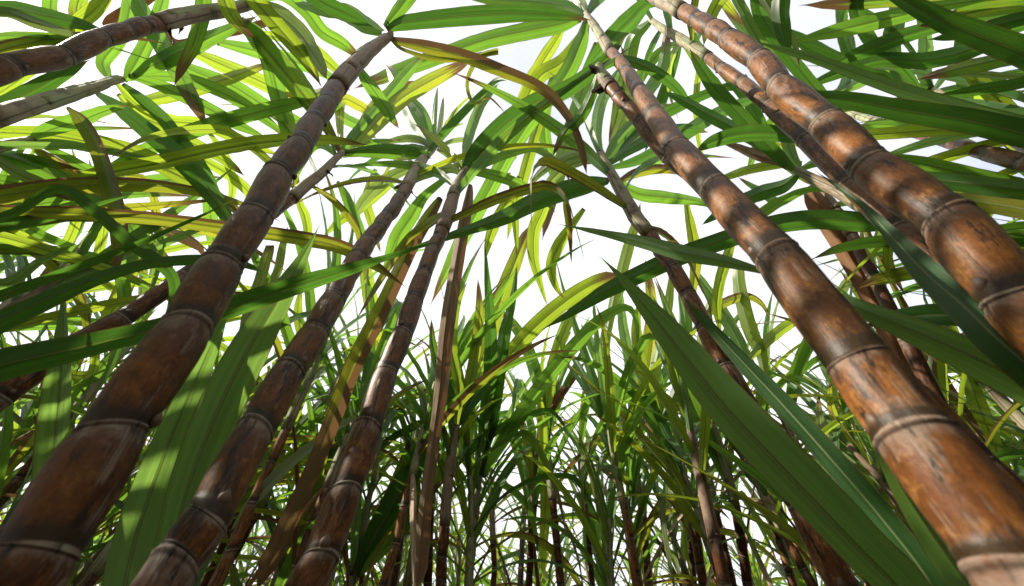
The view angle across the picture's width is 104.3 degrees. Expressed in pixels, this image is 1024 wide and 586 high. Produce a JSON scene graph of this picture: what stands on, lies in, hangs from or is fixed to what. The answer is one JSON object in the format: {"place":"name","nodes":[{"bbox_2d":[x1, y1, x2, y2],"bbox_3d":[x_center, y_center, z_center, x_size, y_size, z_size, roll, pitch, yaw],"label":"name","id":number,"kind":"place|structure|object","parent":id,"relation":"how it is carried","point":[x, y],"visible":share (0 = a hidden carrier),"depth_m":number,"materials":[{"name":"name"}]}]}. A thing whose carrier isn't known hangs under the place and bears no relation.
{"place":"outdoors","nodes":[
{"label":"outdoors","id":0,"kind":"place"},
{"bbox_2d":[0,0,1023,585],"label":"sky","id":1,"kind":"structure","parent":0,"point":[600,213],"materials":[{"name":"white"}]},
{"label":"ground","id":2,"kind":"structure","parent":0,"visible":0},
{"bbox_2d":[31,274,71,482],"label":"sugarcane plant","id":3,"kind":"object","parent":2,"relation":"on","point":[52,427],"visible":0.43,"depth_m":0.63,"materials":[{"name":"green plant"}]},
{"bbox_2d":[0,114,112,150],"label":"sugarcane plant","id":4,"kind":"object","parent":2,"relation":"on","point":[31,145],"visible":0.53,"depth_m":1.20,"materials":[{"name":"green plant"}]},
{"bbox_2d":[0,223,116,394],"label":"sugarcane plant","id":5,"kind":"object","parent":2,"relation":"on","point":[71,328],"visible":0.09,"depth_m":1.80,"materials":[{"name":"green plant"}]},
{"bbox_2d":[0,334,143,552],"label":"sugarcane plant","id":6,"kind":"object","parent":2,"relation":"on","point":[6,434],"visible":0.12,"depth_m":1.18,"materials":[{"name":"green plant"}]},
{"bbox_2d":[3,292,155,500],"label":"sugarcane plant","id":7,"kind":"object","parent":2,"relation":"on","point":[19,450],"visible":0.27,"depth_m":1.57,"materials":[{"name":"green plant"}]},
{"bbox_2d":[0,32,165,320],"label":"sugarcane plant","id":8,"kind":"object","parent":2,"relation":"on","point":[13,44],"visible":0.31,"depth_m":1.19,"materials":[{"name":"green plant"}]},
{"bbox_2d":[0,171,203,379],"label":"sugarcane plant","id":9,"kind":"object","parent":2,"relation":"on","point":[72,231],"visible":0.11,"depth_m":1.47,"materials":[{"name":"green plant"}]},
{"bbox_2d":[0,0,238,232],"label":"sugarcane plant","id":10,"kind":"object","parent":2,"relation":"on","point":[57,27],"visible":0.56,"depth_m":1.20,"materials":[{"name":"green plant"}]},
{"bbox_2d":[0,167,240,331],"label":"sugarcane plant","id":11,"kind":"object","parent":2,"relation":"on","point":[83,246],"visible":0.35,"depth_m":1.28,"materials":[{"name":"green plant"}]},
{"bbox_2d":[0,150,250,349],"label":"sugarcane plant","id":12,"kind":"object","parent":2,"relation":"on","point":[22,261],"visible":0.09,"depth_m":1.64,"materials":[{"name":"green plant"}]},
{"bbox_2d":[0,177,278,411],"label":"sugarcane plant","id":13,"kind":"object","parent":2,"relation":"on","point":[16,194],"visible":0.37,"depth_m":1.28,"materials":[{"name":"green plant"}]},
{"bbox_2d":[0,0,280,266],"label":"sugarcane plant","id":14,"kind":"object","parent":2,"relation":"on","point":[141,115],"visible":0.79,"depth_m":1.40,"materials":[{"name":"green plant"}]},
{"bbox_2d":[0,233,284,507],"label":"sugarcane plant","id":15,"kind":"object","parent":2,"relation":"on","point":[14,484],"visible":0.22,"depth_m":1.64,"materials":[{"name":"green plant"}]},
{"bbox_2d":[0,199,284,288],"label":"sugarcane plant","id":16,"kind":"object","parent":2,"relation":"on","point":[150,206],"visible":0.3,"depth_m":1.36,"materials":[{"name":"green plant"}]},
{"bbox_2d":[25,407,304,585],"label":"sugarcane plant","id":17,"kind":"object","parent":2,"relation":"on","point":[111,513],"visible":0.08,"depth_m":1.56,"materials":[{"name":"green plant"}]},
{"bbox_2d":[13,376,325,585],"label":"sugarcane plant","id":18,"kind":"object","parent":2,"relation":"on","point":[18,419],"visible":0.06,"depth_m":1.65,"materials":[{"name":"green plant"}]},
{"bbox_2d":[0,0,355,158],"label":"sugarcane plant","id":19,"kind":"object","parent":2,"relation":"on","point":[281,78],"visible":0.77,"depth_m":1.48,"materials":[{"name":"green plant"}]},
{"bbox_2d":[12,349,357,585],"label":"sugarcane plant","id":20,"kind":"object","parent":2,"relation":"on","point":[94,572],"visible":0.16,"depth_m":1.37,"materials":[{"name":"green plant"}]},
{"bbox_2d":[0,97,370,247],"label":"sugarcane plant","id":21,"kind":"object","parent":2,"relation":"on","point":[124,164],"visible":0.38,"depth_m":1.36,"materials":[{"name":"green plant"}]},
{"bbox_2d":[38,382,344,585],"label":"sugarcane plant","id":22,"kind":"object","parent":2,"relation":"on","point":[119,504],"visible":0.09,"depth_m":1.46,"materials":[{"name":"green plant"}]},
{"bbox_2d":[0,184,407,307],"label":"sugarcane plant","id":23,"kind":"object","parent":2,"relation":"on","point":[27,213],"visible":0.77,"depth_m":0.82,"materials":[{"name":"green plant"}]},
{"bbox_2d":[41,0,372,119],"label":"sugarcane plant","id":24,"kind":"object","parent":2,"relation":"on","point":[267,14],"visible":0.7,"depth_m":1.39,"materials":[{"name":"green plant"}]},
{"bbox_2d":[101,223,320,585],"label":"sugarcane plant","id":25,"kind":"object","parent":2,"relation":"on","point":[198,423],"visible":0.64,"depth_m":0.60,"materials":[{"name":"green plant"}]},
{"bbox_2d":[0,200,442,381],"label":"sugarcane plant","id":26,"kind":"object","parent":2,"relation":"on","point":[16,361],"visible":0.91,"depth_m":0.60,"materials":[{"name":"green plant"}]},
{"bbox_2d":[0,12,466,411],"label":"sugarcane plant","id":27,"kind":"object","parent":2,"relation":"on","point":[401,91],"visible":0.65,"depth_m":1.67,"materials":[{"name":"green plant"}]},
{"bbox_2d":[97,293,412,585],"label":"sugarcane plant","id":28,"kind":"object","parent":2,"relation":"on","point":[318,406],"visible":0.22,"depth_m":1.88,"materials":[{"name":"green plant"}]},
{"bbox_2d":[199,324,349,585],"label":"sugarcane plant","id":29,"kind":"object","parent":2,"relation":"on","point":[220,550],"visible":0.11,"depth_m":1.88,"materials":[{"name":"green plant"}]},
{"bbox_2d":[129,176,423,585],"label":"sugarcane plant","id":30,"kind":"object","parent":2,"relation":"on","point":[314,374],"visible":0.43,"depth_m":1.45,"materials":[{"name":"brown plant"}]},
{"bbox_2d":[131,351,428,585],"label":"sugarcane plant","id":31,"kind":"object","parent":2,"relation":"on","point":[284,568],"visible":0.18,"depth_m":1.50,"materials":[{"name":"green plant"}]},
{"bbox_2d":[0,0,591,585],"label":"sugarcane plant","id":32,"kind":"object","parent":2,"relation":"on","point":[62,510],"visible":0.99,"depth_m":0.37,"materials":[{"name":"brown plant"}]},
{"bbox_2d":[223,388,426,585],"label":"sugarcane plant","id":33,"kind":"object","parent":2,"relation":"on","point":[272,506],"visible":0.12,"depth_m":1.80,"materials":[{"name":"green plant"}]},
{"bbox_2d":[229,414,442,585],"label":"sugarcane plant","id":34,"kind":"object","parent":2,"relation":"on","point":[382,522],"visible":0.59,"depth_m":1.66,"materials":[{"name":"green plant"}]},
{"bbox_2d":[247,270,438,585],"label":"sugarcane plant","id":35,"kind":"object","parent":2,"relation":"on","point":[371,361],"visible":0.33,"depth_m":1.66,"materials":[{"name":"green plant"}]},
{"bbox_2d":[266,327,437,583],"bbox_3d":[-0.914,1.277,1.841,0.490,2.961,1.742,-26,-50,24],"label":"sugarcane plant","id":36,"kind":"object","parent":2,"relation":"on","point":[400,375],"visible":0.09,"depth_m":2.44,"materials":[{"name":"green plant"}]},
{"bbox_2d":[130,64,577,585],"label":"sugarcane plant","id":37,"kind":"object","parent":2,"relation":"on","point":[181,553],"visible":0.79,"depth_m":0.52,"materials":[{"name":"brown plant"}]},
{"bbox_2d":[244,273,467,585],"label":"sugarcane plant","id":38,"kind":"object","parent":2,"relation":"on","point":[320,389],"visible":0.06,"depth_m":2.30,"materials":[{"name":"green plant"}]},
{"bbox_2d":[268,369,467,585],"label":"sugarcane plant","id":39,"kind":"object","parent":2,"relation":"on","point":[365,514],"visible":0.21,"depth_m":1.99,"materials":[{"name":"green plant"}]},
{"bbox_2d":[256,333,490,585],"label":"sugarcane plant","id":40,"kind":"object","parent":2,"relation":"on","point":[396,435],"visible":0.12,"depth_m":1.87,"materials":[{"name":"green plant"}]},
{"bbox_2d":[348,437,437,585],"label":"sugarcane plant","id":41,"kind":"object","parent":2,"relation":"on","point":[406,537],"visible":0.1,"depth_m":1.99,"materials":[{"name":"green plant"}]},
{"bbox_2d":[257,271,565,585],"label":"sugarcane plant","id":42,"kind":"object","parent":2,"relation":"on","point":[463,412],"visible":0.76,"depth_m":1.73,"materials":[{"name":"green plant"}]},
{"bbox_2d":[276,417,565,585],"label":"sugarcane plant","id":43,"kind":"object","parent":2,"relation":"on","point":[283,500],"visible":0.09,"depth_m":2.54,"materials":[{"name":"green plant"}]},
{"bbox_2d":[370,345,513,585],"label":"sugarcane plant","id":44,"kind":"object","parent":2,"relation":"on","point":[407,460],"visible":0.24,"depth_m":1.65,"materials":[{"name":"green plant"}]},
{"bbox_2d":[257,33,634,585],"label":"sugarcane plant","id":45,"kind":"object","parent":2,"relation":"on","point":[317,563],"visible":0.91,"depth_m":1.30,"materials":[{"name":"brown plant"}]},
{"bbox_2d":[369,374,527,585],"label":"sugarcane plant","id":46,"kind":"object","parent":2,"relation":"on","point":[394,578],"visible":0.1,"depth_m":2.26,"materials":[{"name":"green plant"}]},
{"bbox_2d":[325,239,594,585],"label":"sugarcane plant","id":47,"kind":"object","parent":2,"relation":"on","point":[465,340],"visible":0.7,"depth_m":1.62,"materials":[{"name":"green plant"}]},
{"bbox_2d":[369,368,576,585],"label":"sugarcane plant","id":48,"kind":"object","parent":2,"relation":"on","point":[496,430],"visible":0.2,"depth_m":1.94,"materials":[{"name":"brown plant"}]},
{"bbox_2d":[433,501,517,585],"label":"sugarcane plant","id":49,"kind":"object","parent":2,"relation":"on","point":[453,580],"visible":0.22,"depth_m":3.10,"materials":[{"name":"green plant"}]},
{"bbox_2d":[355,338,599,585],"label":"sugarcane plant","id":50,"kind":"object","parent":2,"relation":"on","point":[468,511],"visible":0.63,"depth_m":1.66,"materials":[{"name":"green plant"}]},
{"bbox_2d":[330,228,639,584],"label":"sugarcane plant","id":51,"kind":"object","parent":2,"relation":"on","point":[495,350],"visible":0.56,"depth_m":1.97,"materials":[{"name":"green plant"}]},
{"bbox_2d":[409,463,582,585],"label":"sugarcane plant","id":52,"kind":"object","parent":2,"relation":"on","point":[458,577],"visible":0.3,"depth_m":2.53,"materials":[{"name":"green plant"}]},
{"bbox_2d":[439,339,589,585],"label":"sugarcane plant","id":53,"kind":"object","parent":2,"relation":"on","point":[566,382],"visible":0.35,"depth_m":2.30,"materials":[{"name":"green plant"}]},
{"bbox_2d":[433,413,599,585],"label":"sugarcane plant","id":54,"kind":"object","parent":2,"relation":"on","point":[492,528],"visible":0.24,"depth_m":2.25,"materials":[{"name":"green plant"}]},
{"bbox_2d":[448,491,633,585],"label":"sugarcane plant","id":55,"kind":"object","parent":2,"relation":"on","point":[486,581],"visible":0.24,"depth_m":2.73,"materials":[{"name":"green plant"}]},
{"bbox_2d":[499,321,583,585],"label":"sugarcane plant","id":56,"kind":"object","parent":2,"relation":"on","point":[532,469],"visible":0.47,"depth_m":2.19,"materials":[{"name":"green plant"}]},
{"bbox_2d":[456,300,675,585],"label":"sugarcane plant","id":57,"kind":"object","parent":2,"relation":"on","point":[560,340],"visible":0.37,"depth_m":2.31,"materials":[{"name":"green plant"}]},
{"bbox_2d":[548,433,631,585],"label":"sugarcane plant","id":58,"kind":"object","parent":2,"relation":"on","point":[596,527],"visible":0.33,"depth_m":2.30,"materials":[{"name":"green plant"}]},
{"bbox_2d":[506,354,694,585],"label":"sugarcane plant","id":59,"kind":"object","parent":2,"relation":"on","point":[583,420],"visible":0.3,"depth_m":2.26,"materials":[{"name":"green plant"}]},
{"bbox_2d":[499,411,716,585],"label":"sugarcane plant","id":60,"kind":"object","parent":2,"relation":"on","point":[607,525],"visible":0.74,"depth_m":1.76,"materials":[{"name":"green plant"}]},
{"bbox_2d":[525,202,691,585],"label":"sugarcane plant","id":61,"kind":"object","parent":2,"relation":"on","point":[626,254],"visible":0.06,"depth_m":2.68,"materials":[{"name":"green plant"}]},
{"bbox_2d":[537,433,680,585],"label":"sugarcane plant","id":62,"kind":"object","parent":2,"relation":"on","point":[606,491],"visible":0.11,"depth_m":3.24,"materials":[{"name":"green plant"}]},
{"bbox_2d":[407,26,860,585],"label":"sugarcane plant","id":63,"kind":"object","parent":2,"relation":"on","point":[829,562],"visible":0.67,"depth_m":1.41,"materials":[{"name":"green plant"}]},
{"bbox_2d":[494,390,778,585],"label":"sugarcane plant","id":64,"kind":"object","parent":2,"relation":"on","point":[633,474],"visible":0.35,"depth_m":2.10,"materials":[{"name":"green plant"}]},
{"bbox_2d":[554,264,722,585],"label":"sugarcane plant","id":65,"kind":"object","parent":2,"relation":"on","point":[608,408],"visible":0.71,"depth_m":1.84,"materials":[{"name":"green plant"}]},
{"bbox_2d":[496,420,782,585],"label":"sugarcane plant","id":66,"kind":"object","parent":2,"relation":"on","point":[677,553],"visible":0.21,"depth_m":2.20,"materials":[{"name":"green plant"}]},
{"bbox_2d":[535,267,758,585],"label":"sugarcane plant","id":67,"kind":"object","parent":2,"relation":"on","point":[685,321],"visible":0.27,"depth_m":1.95,"materials":[{"name":"green plant"}]},
{"bbox_2d":[615,373,723,583],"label":"sugarcane plant","id":68,"kind":"object","parent":2,"relation":"on","point":[691,559],"visible":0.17,"depth_m":2.24,"materials":[{"name":"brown plant"}]},
{"bbox_2d":[574,279,766,585],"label":"sugarcane plant","id":69,"kind":"object","parent":2,"relation":"on","point":[703,428],"visible":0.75,"depth_m":1.34,"materials":[{"name":"green plant"}]},
{"bbox_2d":[576,357,799,585],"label":"sugarcane plant","id":70,"kind":"object","parent":2,"relation":"on","point":[692,514],"visible":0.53,"depth_m":1.71,"materials":[{"name":"green plant"}]},
{"bbox_2d":[354,0,1023,585],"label":"sugarcane plant","id":71,"kind":"object","parent":2,"relation":"on","point":[964,492],"visible":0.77,"depth_m":0.30,"materials":[{"name":"brown plant"}]},
{"bbox_2d":[590,269,794,585],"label":"sugarcane plant","id":72,"kind":"object","parent":2,"relation":"on","point":[741,297],"visible":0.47,"depth_m":1.83,"materials":[{"name":"green plant"}]},
{"bbox_2d":[587,314,879,585],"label":"sugarcane plant","id":73,"kind":"object","parent":2,"relation":"on","point":[788,570],"visible":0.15,"depth_m":1.81,"materials":[{"name":"green plant"}]},
{"bbox_2d":[540,48,955,330],"bbox_3d":[0.910,0.278,0.570,1.674,2.612,0.551,0,-45,0],"label":"sugarcane plant","id":74,"kind":"object","parent":2,"relation":"on","point":[767,152],"visible":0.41,"depth_m":1.13,"materials":[{"name":"green plant"}]},
{"bbox_2d":[595,252,944,585],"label":"sugarcane plant","id":75,"kind":"object","parent":2,"relation":"on","point":[848,514],"visible":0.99,"depth_m":0.53,"materials":[{"name":"green plant"}]},
{"bbox_2d":[735,457,809,585],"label":"sugarcane plant","id":76,"kind":"object","parent":2,"relation":"on","point":[800,580],"visible":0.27,"depth_m":2.04,"materials":[{"name":"green plant"}]},
{"bbox_2d":[609,0,939,263],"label":"sugarcane plant","id":77,"kind":"object","parent":2,"relation":"on","point":[813,150],"visible":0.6,"depth_m":1.18,"materials":[{"name":"brown plant"}]},
{"bbox_2d":[688,354,861,585],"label":"sugarcane plant","id":78,"kind":"object","parent":2,"relation":"on","point":[728,558],"visible":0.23,"depth_m":2.26,"materials":[{"name":"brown plant"}]},
{"bbox_2d":[550,385,1023,585],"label":"sugarcane plant","id":79,"kind":"object","parent":2,"relation":"on","point":[789,532],"visible":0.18,"depth_m":1.29,"materials":[{"name":"green plant"}]},
{"bbox_2d":[552,55,1023,494],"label":"sugarcane plant","id":80,"kind":"object","parent":2,"relation":"on","point":[604,80],"visible":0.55,"depth_m":1.18,"materials":[{"name":"green plant"}]},
{"bbox_2d":[555,170,1023,404],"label":"sugarcane plant","id":81,"kind":"object","parent":2,"relation":"on","point":[982,351],"visible":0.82,"depth_m":0.39,"materials":[{"name":"green plant"}]},
{"bbox_2d":[648,294,956,585],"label":"sugarcane plant","id":82,"kind":"object","parent":2,"relation":"on","point":[802,364],"visible":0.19,"depth_m":2.00,"materials":[{"name":"green plant"}]},
{"bbox_2d":[583,0,1023,357],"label":"sugarcane plant","id":83,"kind":"object","parent":2,"relation":"on","point":[977,252],"visible":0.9,"depth_m":0.44,"materials":[{"name":"brown plant"}]},
{"bbox_2d":[702,0,921,111],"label":"sugarcane plant","id":84,"kind":"object","parent":2,"relation":"on","point":[767,21],"visible":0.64,"depth_m":1.12,"materials":[{"name":"green plant"}]},
{"bbox_2d":[749,345,891,573],"bbox_3d":[1.614,1.181,1.418,1.287,2.505,0.409,32,-53,-28],"label":"sugarcane plant","id":85,"kind":"object","parent":2,"relation":"on","point":[832,406],"visible":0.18,"depth_m":1.75,"materials":[{"name":"green plant"}]},
{"bbox_2d":[645,330,999,585],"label":"sugarcane plant","id":86,"kind":"object","parent":2,"relation":"on","point":[794,549],"visible":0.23,"depth_m":1.64,"materials":[{"name":"green plant"}]},
{"bbox_2d":[684,177,990,449],"bbox_3d":[1.170,0.637,0.934,0.754,2.613,0.711,-12,-46,12],"label":"sugarcane plant","id":87,"kind":"object","parent":2,"relation":"on","point":[913,359],"visible":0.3,"depth_m":1.36,"materials":[{"name":"green plant"}]},
{"bbox_2d":[807,374,913,534],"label":"sugarcane plant","id":88,"kind":"object","parent":2,"relation":"on","point":[866,440],"visible":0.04,"depth_m":2.07,"materials":[{"name":"green plant"}]},
{"bbox_2d":[767,276,958,460],"bbox_3d":[2.029,0.896,2.098,3.995,3.881,1.585,17,-47,-17],"label":"sugarcane plant","id":89,"kind":"object","parent":2,"relation":"on","point":[823,368],"visible":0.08,"depth_m":3.28,"materials":[{"name":"green plant"}]},
{"bbox_2d":[723,9,1023,172],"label":"sugarcane plant","id":90,"kind":"object","parent":2,"relation":"on","point":[1007,158],"visible":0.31,"depth_m":1.20,"materials":[{"name":"green plant"}]},
{"bbox_2d":[770,365,992,528],"bbox_3d":[1.388,1.021,1.106,0.427,2.311,1.098,8,-45,-9],"label":"sugarcane plant","id":91,"kind":"object","parent":2,"relation":"on","point":[858,460],"visible":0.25,"depth_m":1.57,"materials":[{"name":"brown plant"}]},
{"bbox_2d":[739,260,1023,514],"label":"sugarcane plant","id":92,"kind":"object","parent":2,"relation":"on","point":[1005,404],"visible":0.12,"depth_m":1.45,"materials":[{"name":"green plant"}]},
{"bbox_2d":[745,214,1021,499],"bbox_3d":[1.436,0.764,1.054,0.402,2.587,1.346,18,-47,-18],"label":"sugarcane plant","id":93,"kind":"object","parent":2,"relation":"on","point":[942,371],"visible":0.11,"depth_m":1.33,"materials":[{"name":"green plant"}]},
{"bbox_2d":[751,65,1023,290],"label":"sugarcane plant","id":94,"kind":"object","parent":2,"relation":"on","point":[904,131],"visible":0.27,"depth_m":1.19,"materials":[{"name":"green plant"}]},
{"bbox_2d":[759,0,1023,219],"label":"sugarcane plant","id":95,"kind":"object","parent":2,"relation":"on","point":[917,105],"visible":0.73,"depth_m":0.76,"materials":[{"name":"green plant"}]},
{"bbox_2d":[792,7,1023,152],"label":"sugarcane plant","id":96,"kind":"object","parent":2,"relation":"on","point":[925,44],"visible":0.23,"depth_m":2.20,"materials":[{"name":"green plant"}]},
{"bbox_2d":[797,0,1023,105],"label":"sugarcane plant","id":97,"kind":"object","parent":2,"relation":"on","point":[870,56],"visible":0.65,"depth_m":1.11,"materials":[{"name":"green plant"}]},
{"bbox_2d":[811,267,1016,469],"bbox_3d":[1.792,0.982,1.298,1.344,2.626,0.580,31,-52,-28],"label":"sugarcane plant","id":98,"kind":"object","parent":2,"relation":"on","point":[971,386],"visible":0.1,"depth_m":1.52,"materials":[{"name":"green plant"}]},
{"bbox_2d":[813,120,1023,297],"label":"sugarcane plant","id":99,"kind":"object","parent":2,"relation":"on","point":[896,276],"visible":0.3,"depth_m":1.18,"materials":[{"name":"green plant"}]},
{"bbox_2d":[871,441,971,585],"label":"sugarcane plant","id":100,"kind":"object","parent":2,"relation":"on","point":[935,548],"visible":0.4,"depth_m":0.37,"materials":[{"name":"green plant"}]},
{"bbox_2d":[819,221,1023,369],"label":"sugarcane plant","id":101,"kind":"object","parent":2,"relation":"on","point":[1015,227],"visible":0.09,"depth_m":1.22,"materials":[{"name":"green plant"}]},
{"bbox_2d":[838,201,1023,297],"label":"sugarcane plant","id":102,"kind":"object","parent":2,"relation":"on","point":[1018,238],"visible":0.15,"depth_m":1.31,"materials":[{"name":"green plant"}]},
{"bbox_2d":[839,108,1023,291],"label":"sugarcane plant","id":103,"kind":"object","parent":2,"relation":"on","point":[928,142],"visible":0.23,"depth_m":1.25,"materials":[{"name":"green plant"}]},
{"bbox_2d":[950,376,1023,448],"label":"sugarcane plant","id":104,"kind":"object","parent":2,"relation":"on","point":[1003,434],"visible":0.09,"depth_m":2.09,"materials":[{"name":"green plant"}]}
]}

